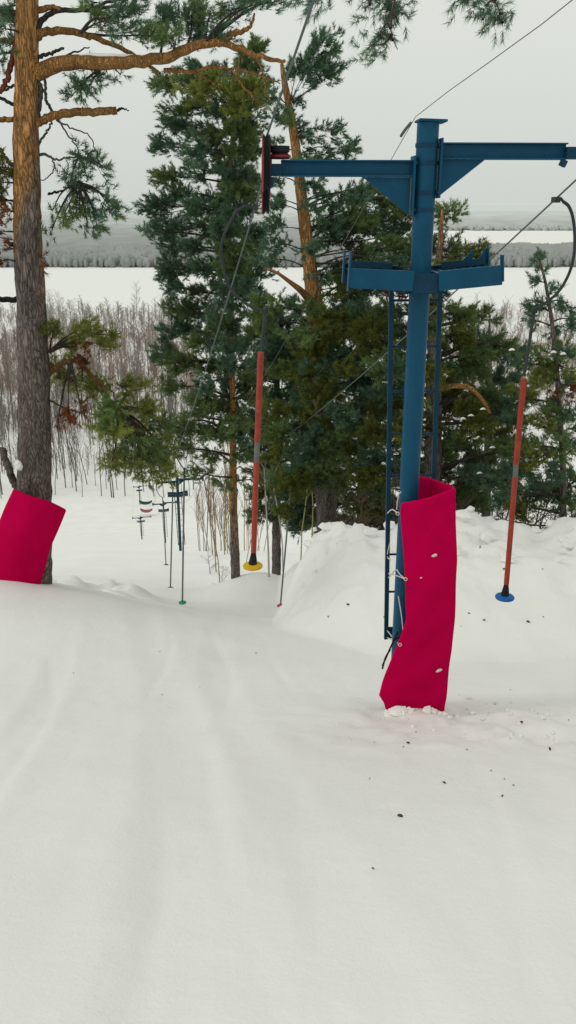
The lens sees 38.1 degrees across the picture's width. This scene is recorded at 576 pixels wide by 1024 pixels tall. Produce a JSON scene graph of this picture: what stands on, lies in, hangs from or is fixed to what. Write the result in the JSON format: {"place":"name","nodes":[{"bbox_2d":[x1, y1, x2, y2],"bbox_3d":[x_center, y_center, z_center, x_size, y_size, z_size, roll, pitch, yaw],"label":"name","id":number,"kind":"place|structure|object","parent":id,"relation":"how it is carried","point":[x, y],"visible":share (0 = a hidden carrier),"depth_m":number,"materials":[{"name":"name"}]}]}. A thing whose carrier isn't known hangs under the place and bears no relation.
{"place":"outdoors","nodes":[
{"label":"outdoors","id":0,"kind":"place"},
{"bbox_2d":[0,231,575,1023],"bbox_3d":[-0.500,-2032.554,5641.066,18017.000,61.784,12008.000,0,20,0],"label":"snow ground","id":1,"kind":"structure","parent":0,"point":[208,791],"depth_m":5.86,"materials":[{"name":"snow"}]},
{"bbox_2d":[0,409,3,445],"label":"sapling","id":2,"kind":"object","parent":1,"relation":"on","point":[1,414],"visible":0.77,"depth_m":202.86,"materials":[{"name":"grey wood"}]},
{"bbox_2d":[1,367,13,424],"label":"sapling","id":3,"kind":"object","parent":1,"relation":"on","point":[7,380],"visible":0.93,"depth_m":238.31,"materials":[{"name":"plant"}]},
{"bbox_2d":[0,356,14,404],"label":"sapling","id":4,"kind":"object","parent":1,"relation":"on","point":[8,377],"visible":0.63,"depth_m":247.08,"materials":[{"name":"plant"}]},
{"bbox_2d":[3,383,15,448],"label":"sapling","id":5,"kind":"object","parent":1,"relation":"on","point":[9,413],"visible":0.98,"depth_m":212.70,"materials":[{"name":"plant"}]},
{"bbox_2d":[4,434,17,488],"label":"sapling","id":6,"kind":"object","parent":1,"relation":"on","point":[9,452],"visible":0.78,"depth_m":185.59,"materials":[{"name":"plant"}]},
{"bbox_2d":[8,362,17,394],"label":"bare tree","id":7,"kind":"object","parent":1,"relation":"on","point":[14,375],"visible":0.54,"depth_m":250.17,"materials":[{"name":"plant"}]},
{"bbox_2d":[50,376,58,434],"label":"sapling","id":8,"kind":"object","parent":1,"relation":"on","point":[56,400],"visible":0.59,"depth_m":221.41,"materials":[{"name":"plant"}]},
{"bbox_2d":[51,437,58,494],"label":"sapling","id":9,"kind":"object","parent":1,"relation":"on","point":[56,460],"visible":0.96,"depth_m":182.25,"materials":[{"name":"plant"}]},
{"bbox_2d":[51,415,59,478],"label":"sapling","id":10,"kind":"object","parent":1,"relation":"on","point":[53,445],"visible":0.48,"depth_m":192.99,"materials":[{"name":"plant"}]},
{"bbox_2d":[51,407,65,487],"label":"sapling","id":11,"kind":"object","parent":1,"relation":"on","point":[60,450],"visible":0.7,"depth_m":185.83,"materials":[{"name":"plant"}]},
{"bbox_2d":[54,408,65,468],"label":"sapling","id":12,"kind":"object","parent":1,"relation":"on","point":[61,441],"visible":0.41,"depth_m":201.23,"materials":[{"name":"plant"}]},
{"bbox_2d":[54,381,74,425],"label":"bare tree","id":13,"kind":"object","parent":1,"relation":"on","point":[66,396],"visible":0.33,"depth_m":237.42,"materials":[{"name":"grey wood"}]},
{"bbox_2d":[57,410,77,490],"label":"sapling","id":14,"kind":"object","parent":1,"relation":"on","point":[71,453],"visible":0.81,"depth_m":184.68,"materials":[{"name":"plant"}]},
{"bbox_2d":[66,439,73,487],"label":"sapling","id":15,"kind":"object","parent":1,"relation":"on","point":[71,463],"visible":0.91,"depth_m":187.66,"materials":[{"name":"plant"}]},
{"bbox_2d":[68,414,77,480],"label":"sapling","id":16,"kind":"object","parent":1,"relation":"on","point":[73,446],"visible":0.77,"depth_m":191.31,"materials":[{"name":"plant"}]},
{"bbox_2d":[72,426,87,484],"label":"sapling","id":17,"kind":"object","parent":1,"relation":"on","point":[80,453],"visible":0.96,"depth_m":188.42,"materials":[{"name":"grey wood"}]},
{"bbox_2d":[76,457,83,496],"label":"sapling","id":18,"kind":"object","parent":1,"relation":"on","point":[81,475],"visible":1,"depth_m":181.53,"materials":[{"name":"grey wood"}]},
{"bbox_2d":[92,442,106,495],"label":"sapling","id":19,"kind":"object","parent":1,"relation":"on","point":[99,452],"visible":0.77,"depth_m":182.54,"materials":[{"name":"plant"}]},
{"bbox_2d":[101,435,111,496],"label":"sapling","id":20,"kind":"object","parent":1,"relation":"on","point":[109,470],"visible":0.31,"depth_m":180.79,"materials":[{"name":"grey wood"}]},
{"bbox_2d":[100,432,113,497],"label":"sapling","id":21,"kind":"object","parent":1,"relation":"on","point":[110,472],"visible":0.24,"depth_m":181.26,"materials":[{"name":"plant"}]},
{"bbox_2d":[117,357,131,390],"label":"bare tree","id":22,"kind":"object","parent":1,"relation":"on","point":[123,369],"visible":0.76,"depth_m":270.44,"materials":[{"name":"grey wood"}]},
{"bbox_2d":[125,352,146,397],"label":"bare tree","id":23,"kind":"object","parent":1,"relation":"on","point":[134,365],"visible":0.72,"depth_m":267.66,"materials":[{"name":"grey wood"}]},
{"bbox_2d":[133,282,141,313],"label":"bare tree","id":24,"kind":"object","parent":1,"relation":"on","point":[135,285],"visible":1,"depth_m":478.88,"materials":[{"name":"grey wood"}]},
{"bbox_2d":[132,516,150,538],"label":"lift pylon","id":25,"kind":"object","parent":1,"relation":"on","point":[140,521],"visible":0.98,"depth_m":126.25,"materials":[{"name":"metal"}]},
{"bbox_2d":[136,326,153,375],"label":"bare tree","id":26,"kind":"object","parent":1,"relation":"on","point":[145,342],"visible":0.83,"depth_m":305.20,"materials":[{"name":"grey wood"}]},
{"bbox_2d":[0,0,291,583],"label":"pine tree","id":27,"kind":"object","parent":1,"relation":"on","point":[37,367],"visible":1,"depth_m":11.91,"materials":[{"name":"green plant"}]},
{"bbox_2d":[0,489,65,583],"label":"safety mat","id":28,"kind":"object","parent":27,"relation":"attached to","point":[29,526],"visible":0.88,"depth_m":13.31,"materials":[{"name":"fabric"}]},
{"bbox_2d":[142,355,163,397],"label":"bare tree","id":29,"kind":"object","parent":1,"relation":"on","point":[151,374],"visible":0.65,"depth_m":265.12,"materials":[{"name":"grey wood"}]},
{"bbox_2d":[152,500,176,542],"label":"lift pylon","id":30,"kind":"object","parent":1,"relation":"on","point":[165,510],"visible":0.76,"depth_m":96.73,"materials":[{"name":"metal"}]},
{"bbox_2d":[156,475,203,550],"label":"lift pylon","id":31,"kind":"object","parent":1,"relation":"on","point":[178,482],"visible":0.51,"depth_m":50.89,"materials":[{"name":"teal paint"}]},
{"bbox_2d":[194,494,199,550],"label":"sapling","id":32,"kind":"object","parent":1,"relation":"on","point":[196,519],"visible":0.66,"depth_m":60.63,"materials":[{"name":"plant"}]},
{"bbox_2d":[191,476,206,550],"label":"sapling","id":33,"kind":"object","parent":1,"relation":"on","point":[201,496],"visible":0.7,"depth_m":53.49,"materials":[{"name":"plant"}]},
{"bbox_2d":[193,485,204,550],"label":"sapling","id":34,"kind":"object","parent":1,"relation":"on","point":[198,512],"visible":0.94,"depth_m":50.62,"materials":[{"name":"plant"}]},
{"bbox_2d":[193,482,206,550],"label":"sapling","id":35,"kind":"object","parent":1,"relation":"on","point":[201,522],"visible":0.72,"depth_m":59.60,"materials":[{"name":"plant"}]},
{"bbox_2d":[132,31,284,578],"bbox_3d":[-2.171,-4.889,23.389,4.298,15.368,4.944,0,20,0],"label":"pine tree","id":36,"kind":"object","parent":1,"relation":"on","point":[239,180],"visible":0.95,"depth_m":22.19,"materials":[{"name":"green plant"}]},
{"bbox_2d":[200,547,217,570],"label":"bush","id":37,"kind":"object","parent":1,"relation":"on","point":[210,560],"visible":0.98,"depth_m":39.30,"materials":[{"name":"plant"}]},
{"bbox_2d":[207,471,212,553],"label":"sapling","id":38,"kind":"object","parent":1,"relation":"on","point":[209,517],"visible":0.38,"depth_m":44.61,"materials":[{"name":"brown wood"}]},
{"bbox_2d":[204,466,218,571],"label":"sapling","id":39,"kind":"object","parent":1,"relation":"on","point":[210,499],"visible":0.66,"depth_m":38.55,"materials":[{"name":"brown wood"}]},
{"bbox_2d":[199,466,228,582],"bbox_3d":[-3.144,0.563,35.400,1.295,5.674,0.570,-14,24,-33],"label":"sapling","id":40,"kind":"object","parent":1,"relation":"on","point":[206,494],"visible":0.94,"depth_m":35.13,"materials":[{"name":"plant"}]},
{"bbox_2d":[211,491,224,550],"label":"sapling","id":41,"kind":"object","parent":1,"relation":"on","point":[217,522],"visible":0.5,"depth_m":62.14,"materials":[{"name":"brown wood"}]},
{"bbox_2d":[209,440,228,555],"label":"sapling","id":42,"kind":"object","parent":1,"relation":"on","point":[216,497],"visible":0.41,"depth_m":43.28,"materials":[{"name":"plant"}]},
{"bbox_2d":[211,493,229,551],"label":"sapling","id":43,"kind":"object","parent":1,"relation":"on","point":[220,522],"visible":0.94,"depth_m":38.11,"materials":[{"name":"brown wood"}]},
{"bbox_2d":[216,496,224,543],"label":"sapling","id":44,"kind":"object","parent":1,"relation":"on","point":[221,518],"visible":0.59,"depth_m":60.35,"materials":[{"name":"plant"}]},
{"bbox_2d":[215,448,229,554],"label":"sapling","id":45,"kind":"object","parent":1,"relation":"on","point":[225,503],"visible":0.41,"depth_m":43.91,"materials":[{"name":"brown wood"}]},
{"bbox_2d":[216,446,229,549],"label":"sapling","id":46,"kind":"object","parent":1,"relation":"on","point":[227,505],"visible":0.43,"depth_m":52.62,"materials":[{"name":"plant"}]},
{"bbox_2d":[222,461,229,553],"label":"sapling","id":47,"kind":"object","parent":1,"relation":"on","point":[226,517],"visible":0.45,"depth_m":44.74,"materials":[{"name":"brown wood"}]},
{"bbox_2d":[220,446,245,515],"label":"sapling","id":48,"kind":"object","parent":1,"relation":"on","point":[228,492],"visible":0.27,"depth_m":37.70,"materials":[{"name":"plant"}]},
{"bbox_2d":[237,463,247,550],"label":"sapling","id":49,"kind":"object","parent":1,"relation":"on","point":[243,509],"visible":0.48,"depth_m":56.44,"materials":[{"name":"plant"}]},
{"bbox_2d":[245,494,251,549],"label":"sapling","id":50,"kind":"object","parent":1,"relation":"on","point":[248,525],"visible":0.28,"depth_m":56.61,"materials":[{"name":"plant"}]},
{"bbox_2d":[248,450,276,576],"bbox_3d":[-0.852,0.122,25.343,1.208,4.092,0.454,6,21,16],"label":"sapling","id":51,"kind":"object","parent":1,"relation":"on","point":[266,520],"visible":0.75,"depth_m":25.22,"materials":[{"name":"plant"}]},
{"bbox_2d":[236,304,316,574],"bbox_3d":[-0.193,-2.166,31.034,3.875,11.114,4.260,10,22,26],"label":"pine tree","id":52,"kind":"object","parent":1,"relation":"on","point":[280,394],"visible":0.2,"depth_m":30.37,"materials":[{"name":"green plant"}]},
{"bbox_2d":[265,459,293,572],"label":"sapling","id":53,"kind":"object","parent":1,"relation":"on","point":[280,528],"visible":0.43,"depth_m":25.34,"materials":[{"name":"brown wood"}]},
{"bbox_2d":[0,297,575,473],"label":"valley thicket","id":54,"kind":"object","parent":1,"relation":"on","point":[5,333],"visible":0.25,"depth_m":332.63,"materials":[{"name":"plant"}]},
{"bbox_2d":[0,211,575,267],"bbox_3d":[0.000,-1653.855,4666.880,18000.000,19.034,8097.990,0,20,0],"label":"forest","id":55,"kind":"object","parent":1,"relation":"on","point":[125,244],"visible":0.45,"depth_m":1191.97,"materials":[{"name":"plant"}]},
{"bbox_2d":[300,439,309,560],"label":"sapling","id":56,"kind":"object","parent":1,"relation":"on","point":[302,523],"visible":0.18,"depth_m":25.27,"materials":[{"name":"plant"}]},
{"bbox_2d":[302,540,311,547],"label":"snow clod","id":57,"kind":"object","parent":1,"relation":"on","point":[307,543],"visible":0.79,"depth_m":16.50,"materials":[{"name":"snow"}]},
{"bbox_2d":[310,475,312,535],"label":"sapling","id":58,"kind":"object","parent":1,"relation":"on","point":[312,513],"visible":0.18,"depth_m":25.14,"materials":[{"name":"brown wood"}]},
{"bbox_2d":[73,546,568,868],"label":"forest litter","id":59,"kind":"object","parent":1,"relation":"on","point":[400,815],"visible":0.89,"depth_m":6.76,"materials":[{"name":"plant"}]},
{"bbox_2d":[318,522,332,531],"bbox_3d":[0.789,0.293,16.601,0.389,0.176,0.276,6,21,17],"label":"snow clod","id":60,"kind":"object","parent":1,"relation":"on","point":[327,526],"visible":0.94,"depth_m":16.50,"materials":[{"name":"snow"}]},
{"bbox_2d":[311,479,359,522],"bbox_3d":[1.307,0.273,22.896,1.638,3.036,1.598,-16,25,-36],"label":"bush","id":61,"kind":"object","parent":1,"relation":"on","point":[342,502],"visible":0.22,"depth_m":22.80,"materials":[{"name":"plant"}]},
{"bbox_2d":[241,21,434,532],"bbox_3d":[1.171,-4.318,19.793,4.637,12.862,4.205,0,20,0],"label":"pine tree","id":62,"kind":"object","parent":1,"relation":"on","point":[320,335],"visible":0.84,"depth_m":18.98,"materials":[{"name":"green plant"}]},
{"bbox_2d":[278,262,423,543],"bbox_3d":[2.857,-3.291,29.664,6.690,11.010,4.240,0,20,0],"label":"pine tree","id":63,"kind":"object","parent":1,"relation":"on","point":[352,303],"visible":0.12,"depth_m":29.55,"materials":[{"name":"green plant"}]},
{"bbox_2d":[329,489,379,528],"bbox_3d":[1.826,0.407,20.463,1.430,2.810,1.356,-4,20,-11],"label":"bush","id":64,"kind":"object","parent":1,"relation":"on","point":[356,508],"visible":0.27,"depth_m":20.17,"materials":[{"name":"plant"}]},
{"bbox_2d":[338,495,380,526],"bbox_3d":[1.642,0.532,19.190,1.258,2.187,1.290,18,27,41],"label":"bush","id":65,"kind":"object","parent":1,"relation":"on","point":[363,499],"visible":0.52,"depth_m":19.08,"materials":[{"name":"plant"}]},
{"bbox_2d":[349,487,379,527],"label":"bush","id":66,"kind":"object","parent":1,"relation":"on","point":[360,508],"visible":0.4,"depth_m":19.13,"materials":[{"name":"plant"}]},
{"bbox_2d":[363,527,378,537],"bbox_3d":[1.539,0.372,15.499,0.333,0.170,0.259,-7,21,-18],"label":"snow clod","id":67,"kind":"object","parent":1,"relation":"on","point":[372,532],"visible":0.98,"depth_m":15.41,"materials":[{"name":"snow"}]},
{"bbox_2d":[353,482,397,529],"bbox_3d":[2.335,0.377,21.581,1.376,2.554,1.835,15,25,35],"label":"bush","id":68,"kind":"object","parent":1,"relation":"on","point":[378,517],"visible":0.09,"depth_m":21.44,"materials":[{"name":"plant"}]},
{"bbox_2d":[373,469,398,523],"bbox_3d":[2.469,0.201,18.880,1.247,2.442,1.663,-6,21,-15],"label":"bush","id":69,"kind":"object","parent":1,"relation":"on","point":[393,495],"visible":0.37,"depth_m":18.75,"materials":[{"name":"plant"}]},
{"bbox_2d":[384,709,392,716],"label":"snow clod","id":70,"kind":"object","parent":1,"relation":"on","point":[386,713],"visible":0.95,"depth_m":7.72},
{"bbox_2d":[383,521,396,528],"bbox_3d":[2.023,0.277,16.583,0.255,0.171,0.287,-6,21,-16],"label":"snow clod","id":71,"kind":"object","parent":1,"relation":"on","point":[393,525],"visible":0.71,"depth_m":16.52,"materials":[{"name":"snow"}]},
{"bbox_2d":[388,706,401,716],"bbox_3d":[1.000,1.852,7.757,0.138,0.079,0.163,1,20,3],"label":"snow clod","id":72,"kind":"object","parent":1,"relation":"on","point":[396,711],"visible":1,"depth_m":7.72,"materials":[{"name":"snow"}]},
{"bbox_2d":[391,453,399,504],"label":"bush","id":73,"kind":"object","parent":1,"relation":"on","point":[398,480],"visible":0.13,"depth_m":18.52,"materials":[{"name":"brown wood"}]},
{"bbox_2d":[279,0,516,70],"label":"pine tree","id":74,"kind":"object","parent":1,"relation":"on","point":[392,9],"visible":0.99,"depth_m":6.78,"materials":[{"name":"green plant"}]},
{"bbox_2d":[399,706,407,715],"bbox_3d":[1.070,1.851,7.737,0.086,0.071,0.124,1,20,4],"label":"snow clod","id":75,"kind":"object","parent":1,"relation":"on","point":[404,709],"visible":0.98,"depth_m":7.71,"materials":[{"name":"snow"}]},
{"bbox_2d":[261,118,575,657],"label":"lift pylon","id":76,"kind":"object","parent":1,"relation":"on","point":[425,176],"visible":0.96,"depth_m":6.54,"materials":[{"name":"metal"}]},
{"bbox_2d":[132,0,314,515],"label":"tow cable","id":77,"kind":"object","parent":76,"relation":"attached to","point":[295,53],"visible":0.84,"depth_m":6.24,"materials":[{"name":"metal"}]},
{"bbox_2d":[156,480,167,564],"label":"button hanger","id":78,"kind":"object","parent":77,"relation":"hanging from","point":[164,526],"visible":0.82,"depth_m":40.72,"materials":[{"name":"metal"}]},
{"bbox_2d":[168,459,174,587],"bbox_3d":[-3.749,0.429,26.778,0.457,4.483,0.200,0,20,0],"label":"button hanger","id":79,"kind":"object","parent":77,"relation":"hanging from","point":[171,539],"visible":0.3,"depth_m":26.90,"materials":[{"name":"metal"}]},
{"bbox_2d":[173,429,186,604],"bbox_3d":[-2.569,0.189,20.301,0.389,4.514,0.200,0,20,0],"label":"button hanger","id":80,"kind":"object","parent":77,"relation":"hanging from","point":[182,602],"visible":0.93,"depth_m":20.34,"materials":[{"name":"metal"}]},
{"bbox_2d":[219,204,267,570],"bbox_3d":[-0.396,-1.080,8.076,0.416,3.556,0.210,-8,22,-21],"label":"button hanger","id":81,"kind":"object","parent":77,"relation":"hanging from","point":[252,564],"visible":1,"depth_m":8.13,"materials":[{"name":"metal"}]},
{"bbox_2d":[147,179,575,515],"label":"tow cable","id":82,"kind":"object","parent":76,"relation":"attached to","point":[544,209],"visible":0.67,"depth_m":10.14,"materials":[{"name":"metal"}]},
{"bbox_2d":[204,478,208,550],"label":"button hanger","id":83,"kind":"object","parent":82,"relation":"hanging from","point":[207,522],"visible":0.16,"depth_m":47.09,"materials":[{"name":"metal"}]},
{"bbox_2d":[277,427,297,606],"bbox_3d":[-0.024,0.222,21.378,0.556,4.888,0.200,0,20,0],"label":"button hanger","id":84,"kind":"object","parent":82,"relation":"hanging from","point":[280,604],"visible":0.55,"depth_m":21.67,"materials":[{"name":"metal"}]},
{"bbox_2d":[495,197,575,601],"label":"button hanger","id":85,"kind":"object","parent":82,"relation":"hanging from","point":[504,595],"visible":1,"depth_m":8.45,"materials":[{"name":"metal"}]},
{"bbox_2d":[180,0,572,476],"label":"signal wire","id":86,"kind":"object","parent":76,"relation":"attached to","point":[406,128],"visible":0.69,"depth_m":6.38,"materials":[{"name":"metal"}]},
{"bbox_2d":[379,476,456,711],"bbox_3d":[1.190,0.819,7.685,0.673,2.275,0.527,0,20,0],"label":"safety mat","id":87,"kind":"object","parent":76,"relation":"attached to","point":[416,674],"visible":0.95,"depth_m":7.46,"materials":[{"name":"fabric"}]},
{"bbox_2d":[422,706,431,712],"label":"snow clod","id":88,"kind":"object","parent":1,"relation":"on","point":[427,709],"visible":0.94,"depth_m":7.72,"materials":[{"name":"snow"}]},
{"bbox_2d":[338,197,525,524],"bbox_3d":[3.431,-2.648,19.011,3.731,8.578,4.660,14,24,34],"label":"pine tree","id":89,"kind":"object","parent":1,"relation":"on","point":[472,356],"visible":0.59,"depth_m":18.58,"materials":[{"name":"green plant"}]},
{"bbox_2d":[446,455,480,509],"bbox_3d":[3.788,0.036,19.514,1.389,2.868,1.465,-4,20,-10],"label":"bush","id":90,"kind":"object","parent":1,"relation":"on","point":[462,479],"visible":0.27,"depth_m":19.19,"materials":[{"name":"plant"}]},
{"bbox_2d":[456,509,471,521],"bbox_3d":[3.296,0.065,15.882,0.296,0.177,0.373,-4,20,-11],"label":"snow clod","id":91,"kind":"object","parent":1,"relation":"on","point":[463,515],"visible":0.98,"depth_m":15.78,"materials":[{"name":"snow"}]},
{"bbox_2d":[456,490,475,509],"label":"bush","id":92,"kind":"object","parent":1,"relation":"on","point":[463,503],"visible":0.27,"depth_m":18.71,"materials":[{"name":"plant"}]},
{"bbox_2d":[480,531,496,543],"bbox_3d":[3.660,0.467,15.420,0.287,0.187,0.284,-7,21,-19],"label":"snow clod","id":93,"kind":"object","parent":1,"relation":"on","point":[486,537],"visible":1,"depth_m":15.34,"materials":[{"name":"snow"}]},
{"bbox_2d":[444,318,542,516],"bbox_3d":[6.774,-2.279,27.913,3.508,8.382,2.624,0,20,0],"label":"pine tree","id":94,"kind":"object","parent":1,"relation":"on","point":[498,377],"visible":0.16,"depth_m":27.18,"materials":[{"name":"green plant"}]},
{"bbox_2d":[488,484,518,518],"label":"bush","id":95,"kind":"object","parent":1,"relation":"on","point":[492,509],"visible":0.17,"depth_m":19.14,"materials":[{"name":"plant"}]},
{"bbox_2d":[501,555,513,562],"bbox_3d":[3.779,0.812,14.283,0.220,0.126,0.240,11,23,28],"label":"snow clod","id":96,"kind":"object","parent":1,"relation":"on","point":[503,559],"visible":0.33,"depth_m":14.23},
{"bbox_2d":[504,305,516,325],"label":"bare tree","id":97,"kind":"object","parent":1,"relation":"on","point":[510,322],"visible":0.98,"depth_m":407.15,"materials":[{"name":"grey wood"}]},
{"bbox_2d":[494,514,554,526],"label":"fallen branch","id":98,"kind":"object","parent":1,"relation":"on","point":[496,519],"visible":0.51,"depth_m":17.01,"materials":[{"name":"wood"}]},
{"bbox_2d":[479,245,575,523],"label":"pine tree","id":99,"kind":"object","parent":1,"relation":"on","point":[553,413],"visible":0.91,"depth_m":17.09,"materials":[{"name":"green plant"}]},
{"bbox_2d":[531,526,541,532],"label":"snow clod","id":100,"kind":"object","parent":1,"relation":"on","point":[535,529],"visible":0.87,"depth_m":16.51,"materials":[{"name":"snow"}]},
{"bbox_2d":[519,467,554,528],"bbox_3d":[6.515,0.046,21.933,1.577,2.967,1.495,3,20,9],"label":"bush","id":101,"kind":"object","parent":1,"relation":"on","point":[537,514],"visible":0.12,"depth_m":21.89,"materials":[{"name":"plant"}]},
{"bbox_2d":[515,472,559,528],"bbox_3d":[5.623,0.106,18.618,1.640,2.416,1.256,15,25,35],"label":"bush","id":102,"kind":"object","parent":1,"relation":"on","point":[541,519],"visible":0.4,"depth_m":18.39,"materials":[{"name":"plant"}]},
{"bbox_2d":[545,520,554,526],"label":"snow clod","id":103,"kind":"object","parent":1,"relation":"on","point":[548,523],"visible":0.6,"depth_m":16.75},
{"bbox_2d":[558,548,567,554],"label":"snow clod","id":104,"kind":"object","parent":1,"relation":"on","point":[562,551],"visible":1,"depth_m":14.88,"materials":[{"name":"snow"}]},
{"bbox_2d":[562,539,575,549],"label":"snow clod","id":105,"kind":"object","parent":1,"relation":"on","point":[569,544],"visible":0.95,"depth_m":15.25,"materials":[{"name":"snow"}]},
{"bbox_2d":[0,267,575,311],"bbox_3d":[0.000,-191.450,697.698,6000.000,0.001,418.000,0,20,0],"label":"frozen river","id":106,"kind":"structure","parent":0,"point":[94,286],"depth_m":657.42,"materials":[{"name":"snow"}]},
{"bbox_2d":[0,0,575,203],"label":"sky","id":107,"kind":"structure","parent":0,"point":[526,94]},
{"bbox_2d":[2,203,575,211],"bbox_3d":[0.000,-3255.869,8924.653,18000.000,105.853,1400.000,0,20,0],"label":"distant hills","id":108,"kind":"structure","parent":0,"point":[487,207],"depth_m":8687.51,"materials":[{"name":"grey"}]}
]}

